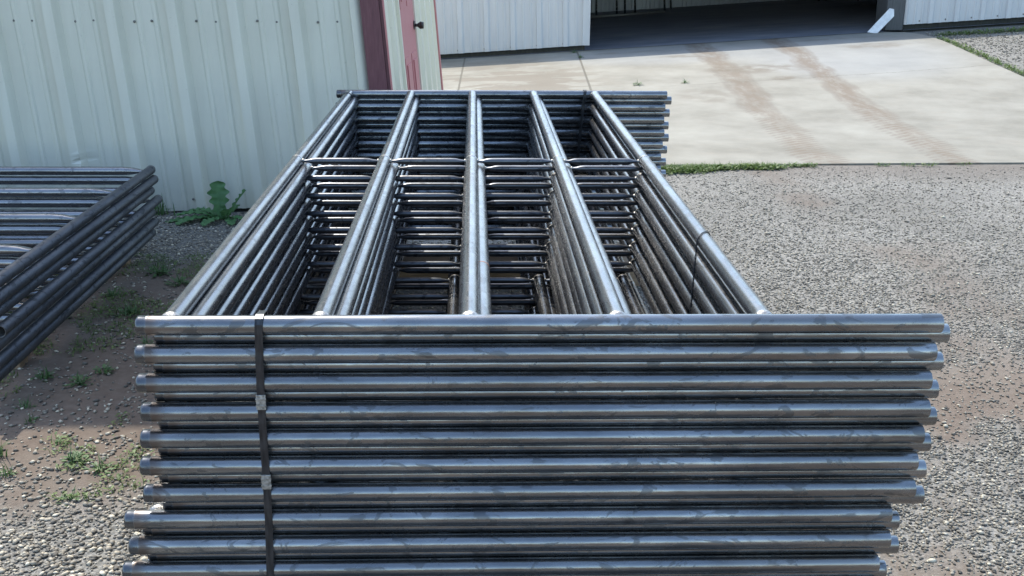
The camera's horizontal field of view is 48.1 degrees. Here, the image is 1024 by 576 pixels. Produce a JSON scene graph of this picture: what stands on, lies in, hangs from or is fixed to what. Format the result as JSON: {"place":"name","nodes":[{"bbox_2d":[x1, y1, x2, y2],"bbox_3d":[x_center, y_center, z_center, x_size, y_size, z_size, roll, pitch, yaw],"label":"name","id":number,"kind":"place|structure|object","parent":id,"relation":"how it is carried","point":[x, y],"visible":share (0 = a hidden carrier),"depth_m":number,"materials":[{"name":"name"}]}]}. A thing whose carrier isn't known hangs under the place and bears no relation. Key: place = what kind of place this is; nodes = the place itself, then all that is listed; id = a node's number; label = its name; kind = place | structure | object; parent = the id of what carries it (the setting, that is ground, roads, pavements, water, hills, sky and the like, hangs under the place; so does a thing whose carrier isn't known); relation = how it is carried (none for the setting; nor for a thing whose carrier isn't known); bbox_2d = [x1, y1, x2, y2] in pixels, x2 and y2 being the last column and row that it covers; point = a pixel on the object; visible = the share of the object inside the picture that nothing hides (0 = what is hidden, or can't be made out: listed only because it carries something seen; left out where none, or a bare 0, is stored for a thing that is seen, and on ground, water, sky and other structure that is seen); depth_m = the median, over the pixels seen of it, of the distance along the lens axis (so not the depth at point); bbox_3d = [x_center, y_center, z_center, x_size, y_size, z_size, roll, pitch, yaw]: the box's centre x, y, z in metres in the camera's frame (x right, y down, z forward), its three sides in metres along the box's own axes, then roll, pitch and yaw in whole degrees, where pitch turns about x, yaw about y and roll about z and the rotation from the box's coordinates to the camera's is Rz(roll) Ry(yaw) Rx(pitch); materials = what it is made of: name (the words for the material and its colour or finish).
{"place":"outdoors","nodes":[
{"label":"outdoors","id":0,"kind":"place"},
{"bbox_2d":[0,211,651,575],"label":"gravel","id":1,"kind":"structure","parent":0,"point":[54,553],"depth_m":3.68,"materials":[{"name":"grey gravel"}]},
{"bbox_2d":[0,24,1023,575],"bbox_3d":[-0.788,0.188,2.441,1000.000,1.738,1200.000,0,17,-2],"label":"ground","id":2,"kind":"structure","parent":0,"point":[120,378],"depth_m":5.51,"materials":[{"name":"grey gravel"}]},
{"bbox_2d":[0,439,10,456],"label":"weed","id":3,"kind":"object","parent":2,"relation":"on","point":[1,452],"visible":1,"depth_m":3.92,"materials":[{"name":"green plant"}]},
{"bbox_2d":[0,463,17,477],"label":"weed","id":4,"kind":"object","parent":2,"relation":"on","point":[10,472],"visible":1,"depth_m":3.79,"materials":[{"name":"green plant"}]},
{"bbox_2d":[4,345,27,368],"bbox_3d":[-3.737,0.290,4.678,3.450,0.084,0.090,0,17,-2],"label":"timber block","id":5,"kind":"object","parent":2,"relation":"on","point":[21,364],"depth_m":4.72,"materials":[{"name":"brown wood"}]},
{"bbox_2d":[0,229,155,380],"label":"pipe fence panel","id":6,"kind":"object","parent":5,"relation":"on","point":[32,345],"visible":0.26,"depth_m":5.11,"materials":[{"name":"metal"}]},
{"bbox_2d":[0,217,158,368],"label":"pipe fence panel","id":7,"kind":"object","parent":6,"relation":"on","point":[23,339],"visible":0.55,"depth_m":5.05,"materials":[{"name":"metal"}]},
{"bbox_2d":[0,209,155,350],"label":"pipe fence panel","id":8,"kind":"object","parent":7,"relation":"on","point":[16,331],"visible":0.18,"depth_m":5.26,"materials":[{"name":"metal"}]},
{"bbox_2d":[0,195,162,337],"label":"pipe fence panel","id":9,"kind":"object","parent":8,"relation":"on","point":[22,312],"visible":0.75,"depth_m":5.09,"materials":[{"name":"metal"}]},
{"bbox_2d":[0,187,154,316],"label":"pipe fence panel","id":10,"kind":"object","parent":9,"relation":"on","point":[33,285],"visible":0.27,"depth_m":5.21,"materials":[{"name":"metal"}]},
{"bbox_2d":[0,175,158,304],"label":"pipe fence panel","id":11,"kind":"object","parent":10,"relation":"on","point":[21,280],"visible":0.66,"depth_m":5.69,"materials":[{"name":"metal"}]},
{"bbox_2d":[0,165,155,287],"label":"pipe fence panel","id":12,"kind":"object","parent":11,"relation":"on","point":[28,258],"visible":1,"depth_m":5.55,"materials":[{"name":"metal"}]},
{"bbox_2d":[14,395,35,408],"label":"weed","id":13,"kind":"object","parent":2,"relation":"on","point":[26,402],"visible":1,"depth_m":4.32,"materials":[{"name":"green plant"}]},
{"bbox_2d":[24,412,40,424],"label":"weed","id":14,"kind":"object","parent":2,"relation":"on","point":[30,420],"visible":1,"depth_m":4.19,"materials":[{"name":"green plant"}]},
{"bbox_2d":[30,366,56,381],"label":"weed","id":15,"kind":"object","parent":2,"relation":"on","point":[47,374],"visible":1,"depth_m":4.61,"materials":[{"name":"green plant"}]},
{"bbox_2d":[55,486,86,505],"bbox_3d":[-1.396,0.653,3.626,0.097,0.048,0.070,-8,19,-24],"label":"weed","id":16,"kind":"object","parent":2,"relation":"on","point":[63,497],"visible":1,"depth_m":3.63,"materials":[{"name":"green plant"}]},
{"bbox_2d":[60,444,92,467],"bbox_3d":[-1.473,0.560,3.868,0.107,0.059,0.122,-8,19,-27],"label":"weed","id":17,"kind":"object","parent":2,"relation":"on","point":[73,455],"visible":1,"depth_m":3.87,"materials":[{"name":"green plant"}]},
{"bbox_2d":[62,371,92,386],"bbox_3d":[-1.720,0.354,4.549,0.126,0.064,0.120,2,17,4],"label":"weed","id":18,"kind":"object","parent":2,"relation":"on","point":[78,382],"visible":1,"depth_m":4.56,"materials":[{"name":"green plant"}]},
{"bbox_2d":[84,453,120,475],"bbox_3d":[-1.370,0.580,3.818,0.119,0.056,0.096,8,19,23],"label":"weed","id":19,"kind":"object","parent":2,"relation":"on","point":[99,465],"visible":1,"depth_m":3.82,"materials":[{"name":"green plant"}]},
{"bbox_2d":[92,360,117,373],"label":"weed","id":20,"kind":"object","parent":2,"relation":"on","point":[105,369],"visible":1,"depth_m":4.68,"materials":[{"name":"green plant"}]},
{"bbox_2d":[99,287,121,296],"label":"weed","id":21,"kind":"object","parent":2,"relation":"on","point":[110,293],"visible":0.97,"depth_m":5.65,"materials":[{"name":"green plant"}]},
{"bbox_2d":[96,252,130,267],"bbox_3d":[-3.784,-0.151,6.111,3.450,0.084,0.090,0,17,-2],"label":"timber block","id":22,"kind":"object","parent":2,"relation":"on","point":[128,263],"depth_m":6.14,"materials":[{"name":"brown wood"}]},
{"bbox_2d":[109,301,142,315],"bbox_3d":[-1.801,0.088,5.390,0.150,0.080,0.150,3,17,9],"label":"weed","id":23,"kind":"object","parent":2,"relation":"on","point":[130,310],"visible":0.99,"depth_m":5.39,"materials":[{"name":"green plant"}]},
{"bbox_2d":[140,336,152,343],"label":"weed","id":24,"kind":"object","parent":2,"relation":"on","point":[144,341],"visible":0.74,"depth_m":4.99,"materials":[{"name":"green plant"}]},
{"bbox_2d":[145,258,172,277],"bbox_3d":[-1.855,-0.112,6.030,0.151,0.088,0.188,-3,17,-10],"label":"weed","id":25,"kind":"object","parent":2,"relation":"on","point":[157,271],"visible":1,"depth_m":6.03,"materials":[{"name":"green plant"}]},
{"bbox_2d":[151,193,174,215],"bbox_3d":[-2.233,-0.531,7.275,0.229,0.141,0.194,-12,21,-35],"label":"weed","id":26,"kind":"object","parent":2,"relation":"on","point":[162,211],"visible":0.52,"depth_m":7.28,"materials":[{"name":"green plant"}]},
{"bbox_2d":[164,271,190,286],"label":"weed","id":27,"kind":"object","parent":2,"relation":"on","point":[180,280],"visible":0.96,"depth_m":5.86,"materials":[{"name":"green plant"}]},
{"bbox_2d":[165,181,245,226],"bbox_3d":[-1.902,-0.526,7.104,0.498,0.251,0.321,0,17,-2],"label":"dock weed","id":28,"kind":"object","parent":2,"relation":"on","point":[218,192],"visible":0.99,"depth_m":7.15,"materials":[{"name":"green plant"}]},
{"bbox_2d":[0,0,442,211],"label":"metal building","id":29,"kind":"structure","parent":2,"relation":"on","point":[190,101],"depth_m":7.13,"materials":[{"name":"white metal"}]},
{"bbox_2d":[399,0,423,89],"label":"door","id":30,"kind":"structure","parent":29,"relation":"in","point":[408,25],"depth_m":8.18,"materials":[{"name":"brown metal"}]},
{"bbox_2d":[0,26,1023,502],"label":"grass","id":31,"kind":"structure","parent":2,"relation":"on","point":[686,168],"depth_m":5.64,"materials":[{"name":"green plant"}]},
{"bbox_2d":[399,256,639,286],"bbox_3d":[-0.081,-0.078,5.899,1.600,0.146,0.120,0,17,-2],"label":"timber bearer","id":32,"kind":"object","parent":2,"relation":"on","point":[445,275],"visible":0.04,"depth_m":5.84,"materials":[{"name":"brown wood"}]},
{"bbox_2d":[436,0,1023,58],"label":"open shed","id":33,"kind":"structure","parent":2,"relation":"on","point":[476,28],"depth_m":16.15,"materials":[{"name":"white metal"}]},
{"bbox_3d":[0.017,0.812,2.952,1.600,0.180,0.120,0,17,-2],"label":"timber bearer","id":34,"kind":"object","parent":2,"relation":"on","visible":0},
{"bbox_2d":[312,233,513,309],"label":"pipe fence panel","id":35,"kind":"object","parent":34,"relation":"on","point":[394,292],"depth_m":5.75,"materials":[{"name":"metal"}]},
{"bbox_2d":[348,224,611,310],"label":"pipe fence panel","id":36,"kind":"object","parent":35,"relation":"on","point":[450,225],"depth_m":6.11,"materials":[{"name":"metal"}]},
{"bbox_2d":[303,222,610,309],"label":"pipe fence panel","id":37,"kind":"object","parent":36,"relation":"on","point":[308,307],"visible":0.01,"depth_m":5.47,"materials":[{"name":"metal"}]},
{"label":"pipe fence panel","id":38,"kind":"object","parent":37,"relation":"on","visible":0},
{"bbox_2d":[300,208,886,575],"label":"pipe fence panel","id":39,"kind":"object","parent":38,"relation":"on","point":[882,571],"visible":0.03,"depth_m":2.64,"materials":[{"name":"metal"}]},
{"bbox_2d":[122,200,879,575],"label":"pipe fence panel","id":40,"kind":"object","parent":39,"relation":"on","point":[624,564],"visible":0.42,"depth_m":2.59,"materials":[{"name":"metal"}]},
{"bbox_2d":[147,199,898,559],"bbox_3d":[-0.025,0.054,4.372,1.708,0.045,3.708,0,17,-2],"label":"pipe fence panel","id":41,"kind":"object","parent":40,"relation":"on","point":[893,549],"visible":0.12,"depth_m":2.61,"materials":[{"name":"metal"}]},
{"bbox_2d":[128,189,890,554],"bbox_3d":[-0.055,0.033,4.335,1.708,0.045,3.708,0,17,-2],"label":"pipe fence panel","id":42,"kind":"object","parent":41,"relation":"on","point":[506,541],"visible":0.33,"depth_m":2.57,"materials":[{"name":"metal"}]},
{"bbox_2d":[142,187,899,534],"bbox_3d":[-0.030,-0.006,4.353,1.708,0.045,3.708,0,17,-2],"label":"pipe fence panel","id":43,"kind":"object","parent":42,"relation":"on","point":[894,523],"visible":0.13,"depth_m":2.59,"materials":[{"name":"metal"}]},
{"bbox_2d":[124,180,892,528],"bbox_3d":[-0.058,-0.029,4.316,1.708,0.045,3.708,0,17,-2],"label":"pipe fence panel","id":44,"kind":"object","parent":43,"relation":"on","point":[156,516],"visible":0.48,"depth_m":2.56,"materials":[{"name":"metal"}]},
{"bbox_2d":[163,170,924,508],"bbox_3d":[0.021,-0.068,4.336,1.708,0.045,3.708,0,17,-2],"label":"pipe fence panel","id":45,"kind":"object","parent":44,"relation":"on","point":[303,282],"visible":0.22,"depth_m":2.58,"materials":[{"name":"metal"}]},
{"bbox_2d":[143,165,915,502],"bbox_3d":[-0.011,-0.090,4.299,1.708,0.045,3.708,0,17,-2],"label":"pipe fence panel","id":46,"kind":"object","parent":45,"relation":"on","point":[523,489],"visible":0.45,"depth_m":2.54,"materials":[{"name":"metal"}]},
{"bbox_2d":[159,158,926,482],"bbox_3d":[0.018,-0.130,4.317,1.708,0.045,3.708,0,17,-2],"label":"pipe fence panel","id":47,"kind":"object","parent":46,"relation":"on","point":[919,472],"visible":0.34,"depth_m":2.56,"materials":[{"name":"metal"}]},
{"bbox_2d":[139,152,918,475],"bbox_3d":[-0.012,-0.153,4.279,1.708,0.045,3.708,0,17,-2],"label":"pipe fence panel","id":48,"kind":"object","parent":47,"relation":"on","point":[527,462],"visible":0.48,"depth_m":2.52,"materials":[{"name":"metal"}]},
{"bbox_2d":[158,146,931,455],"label":"pipe fence panel","id":49,"kind":"object","parent":48,"relation":"on","point":[278,291],"visible":0.33,"depth_m":2.54,"materials":[{"name":"metal"}]},
{"bbox_2d":[140,140,924,448],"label":"pipe fence panel","id":50,"kind":"object","parent":49,"relation":"on","point":[152,438],"visible":0.5,"depth_m":2.50,"materials":[{"name":"metal"}]},
{"bbox_2d":[158,134,936,428],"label":"pipe fence panel","id":51,"kind":"object","parent":50,"relation":"on","point":[264,294],"visible":0.34,"depth_m":2.54,"materials":[{"name":"metal"}]},
{"bbox_2d":[140,128,930,421],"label":"pipe fence panel","id":52,"kind":"object","parent":51,"relation":"on","point":[533,409],"visible":0.59,"depth_m":2.48,"materials":[{"name":"metal"}]},
{"bbox_2d":[154,121,938,401],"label":"pipe fence panel","id":53,"kind":"object","parent":52,"relation":"on","point":[249,294],"visible":0.38,"depth_m":2.51,"materials":[{"name":"metal"}]},
{"bbox_2d":[135,115,932,392],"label":"pipe fence panel","id":54,"kind":"object","parent":53,"relation":"on","point":[521,381],"visible":0.51,"depth_m":2.47,"materials":[{"name":"metal"}]},
{"bbox_2d":[153,109,943,372],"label":"pipe fence panel","id":55,"kind":"object","parent":54,"relation":"on","point":[235,291],"visible":0.38,"depth_m":2.50,"materials":[{"name":"metal"}]},
{"bbox_2d":[134,102,937,364],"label":"pipe fence panel","id":56,"kind":"object","parent":55,"relation":"on","point":[717,288],"visible":0.51,"depth_m":2.45,"materials":[{"name":"metal"}]},
{"bbox_2d":[153,96,949,343],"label":"pipe fence panel","id":57,"kind":"object","parent":56,"relation":"on","point":[211,299],"visible":0.58,"depth_m":2.87,"materials":[{"name":"metal"}]},
{"bbox_2d":[135,90,943,335],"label":"pipe fence panel","id":58,"kind":"object","parent":57,"relation":"on","point":[175,318],"visible":1,"depth_m":2.63,"materials":[{"name":"metal"}]},
{"bbox_2d":[254,310,273,575],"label":"steel strap","id":59,"kind":"object","parent":58,"relation":"attached to","point":[260,399],"visible":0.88,"depth_m":2.47,"materials":[{"name":"metal"}]},
{"bbox_2d":[575,90,586,175],"bbox_3d":[0.337,-0.636,6.075,0.090,0.826,0.078,0,17,-2],"label":"steel strap","id":60,"kind":"object","parent":58,"relation":"attached to","point":[581,124],"visible":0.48,"depth_m":5.97,"materials":[{"name":"black metal"}]},
{"bbox_2d":[689,231,710,313],"bbox_3d":[0.500,0.084,3.147,0.019,0.475,0.155,9,19,26],"label":"tie wire","id":61,"kind":"object","parent":58,"relation":"hanging from","point":[694,270],"visible":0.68,"depth_m":3.09,"materials":[{"name":"grey metal"}]},
{"bbox_2d":[441,32,1023,165],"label":"concrete apron","id":62,"kind":"object","parent":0,"point":[894,98],"visible":0.51,"depth_m":12.37,"materials":[{"name":"beige concrete"}]},
{"bbox_2d":[868,8,893,32],"bbox_3d":[5.201,-3.761,16.161,0.368,0.344,0.062,-2,17,-9],"label":"downspout","id":63,"kind":"object","parent":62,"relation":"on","point":[882,21],"visible":1,"depth_m":16.17,"materials":[{"name":"white metal"}]},
{"bbox_2d":[441,0,1023,58],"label":"floor","id":64,"kind":"structure","parent":0,"point":[737,21],"depth_m":18.91,"materials":[{"name":"grey concrete"}]},
{"bbox_2d":[595,0,596,14],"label":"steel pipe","id":65,"kind":"object","parent":64,"relation":"on","point":[595,7],"visible":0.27,"depth_m":22.50,"materials":[{"name":"black metal"}]},
{"bbox_2d":[590,10,664,17],"bbox_3d":[2.048,-5.189,21.815,1.759,0.164,0.048,-2,17,-8],"label":"steel pipe","id":66,"kind":"object","parent":64,"relation":"on","point":[626,14],"visible":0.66,"depth_m":21.82,"materials":[{"name":"metal"}]},
{"bbox_2d":[615,26,1023,575],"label":"gravel","id":67,"kind":"structure","parent":0,"point":[976,531],"depth_m":5.69,"materials":[{"name":"grey gravel"}]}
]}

